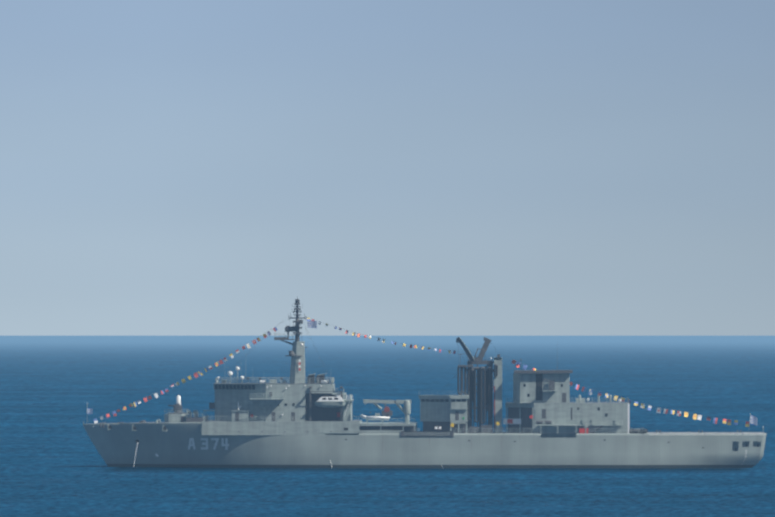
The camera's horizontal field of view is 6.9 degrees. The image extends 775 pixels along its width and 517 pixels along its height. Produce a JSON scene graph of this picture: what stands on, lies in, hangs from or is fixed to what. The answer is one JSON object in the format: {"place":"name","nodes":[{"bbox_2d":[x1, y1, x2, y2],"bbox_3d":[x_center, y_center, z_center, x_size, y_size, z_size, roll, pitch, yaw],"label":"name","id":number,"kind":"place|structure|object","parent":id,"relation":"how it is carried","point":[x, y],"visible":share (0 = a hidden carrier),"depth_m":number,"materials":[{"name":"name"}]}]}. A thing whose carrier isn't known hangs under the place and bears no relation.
{"place":"outdoors","nodes":[
{"label":"outdoors","id":0,"kind":"place"},
{"bbox_2d":[0,336,774,516],"bbox_3d":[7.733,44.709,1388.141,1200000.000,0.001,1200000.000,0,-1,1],"label":"sea","id":1,"kind":"structure","parent":0,"point":[52,461],"depth_m":2338.29,"materials":[{"name":"liquid"}]},
{"bbox_2d":[83,422,766,467],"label":"hull","id":2,"kind":"object","parent":1,"relation":"on","point":[116,446],"visible":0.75,"depth_m":1377.84,"materials":[{"name":"paint"}]},
{"bbox_2d":[133,438,139,466],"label":"anchor chain","id":3,"kind":"object","parent":2,"relation":"attached to","point":[137,441],"visible":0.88,"depth_m":1384.96,"materials":[{"name":"paint"}]},
{"bbox_2d":[93,409,202,430],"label":"foredeck fittings","id":4,"kind":"object","parent":2,"relation":"on","point":[175,416],"visible":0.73,"depth_m":1384.98,"materials":[{"name":"grey metal"}]},
{"bbox_2d":[87,408,92,413],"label":"flag","id":5,"kind":"object","parent":4,"relation":"attached to","point":[89,411],"visible":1,"depth_m":1389.91,"materials":[{"name":"blue fabric"}]},
{"bbox_2d":[168,395,181,411],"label":"ciws","id":6,"kind":"object","parent":4,"relation":"on","point":[177,405],"visible":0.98,"depth_m":1389.04,"materials":[{"name":"white metal"}]},
{"bbox_2d":[202,366,361,434],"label":"forward superstructure","id":7,"kind":"object","parent":2,"relation":"on","point":[272,407],"visible":0.94,"depth_m":1380.27,"materials":[{"name":"grey metal"}]},
{"bbox_2d":[274,296,307,382],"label":"mast","id":8,"kind":"object","parent":7,"relation":"on","point":[297,368],"visible":1,"depth_m":1387.93,"materials":[{"name":"grey metal"}]},
{"bbox_2d":[309,386,345,420],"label":"lifeboat","id":9,"kind":"object","parent":7,"relation":"on","point":[337,401],"visible":0.96,"depth_m":1378.54,"materials":[{"name":"white paint"}]},
{"bbox_2d":[359,418,453,436],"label":"deck structure","id":10,"kind":"object","parent":2,"relation":"on","point":[406,429],"visible":1,"depth_m":1377.97,"materials":[{"name":"grey metal"}]},
{"bbox_2d":[360,413,389,422],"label":"rib boat","id":11,"kind":"object","parent":10,"relation":"on","point":[377,417],"visible":0.98,"depth_m":1379.23,"materials":[{"name":"white rubber"}]},
{"bbox_2d":[363,399,410,422],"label":"crane","id":12,"kind":"object","parent":10,"relation":"on","point":[406,410],"visible":1,"depth_m":1380.02,"materials":[{"name":"grey metal"}]},
{"bbox_2d":[93,316,748,426],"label":"signal flags","id":13,"kind":"object","parent":2,"relation":"attached to","point":[275,329],"visible":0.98,"depth_m":1388.88,"materials":[{"name":"multicoloured fabric"}]},
{"bbox_2d":[308,320,316,328],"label":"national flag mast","id":14,"kind":"object","parent":13,"relation":"attached to","point":[312,324],"visible":0.98,"depth_m":1388.88,"materials":[{"name":"blue fabric"}]},
{"bbox_2d":[83,316,763,432],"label":"rails and stays","id":15,"kind":"object","parent":2,"relation":"on","point":[466,428],"visible":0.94,"depth_m":1380.21,"materials":[{"name":"white paint"}]},
{"bbox_2d":[419,391,468,432],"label":"deckhouse","id":16,"kind":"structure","parent":2,"relation":"on","point":[443,412],"depth_m":1381.93,"materials":[{"name":"grey metal"}]},
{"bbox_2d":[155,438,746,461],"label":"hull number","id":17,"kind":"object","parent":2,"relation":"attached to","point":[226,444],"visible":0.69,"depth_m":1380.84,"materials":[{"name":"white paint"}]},
{"bbox_2d":[441,337,514,432],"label":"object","id":18,"kind":"object","parent":2,"relation":"on","point":[486,381],"visible":1,"depth_m":1383.55,"materials":[{"name":"grey metal"}]},
{"bbox_2d":[503,360,645,433],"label":"aft superstructure","id":19,"kind":"object","parent":2,"relation":"on","point":[542,403],"visible":1,"depth_m":1379.09,"materials":[{"name":"grey metal"}]},
{"bbox_2d":[629,429,647,432],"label":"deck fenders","id":20,"kind":"object","parent":2,"relation":"on","point":[636,430],"visible":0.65,"depth_m":1377.10,"materials":[{"name":"black rubber"}]},
{"bbox_2d":[648,413,763,434],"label":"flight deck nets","id":21,"kind":"object","parent":2,"relation":"on","point":[696,434],"visible":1,"depth_m":1376.79,"materials":[{"name":"white paint"}]},
{"bbox_2d":[750,415,756,425],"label":"flag","id":22,"kind":"object","parent":2,"relation":"attached to","point":[753,420],"visible":0.98,"depth_m":1386.51,"materials":[{"name":"blue"}]},
{"bbox_2d":[0,0,774,335],"label":"sky","id":23,"kind":"structure","parent":0,"point":[168,167],"materials":[{"name":"blue"}]}
]}

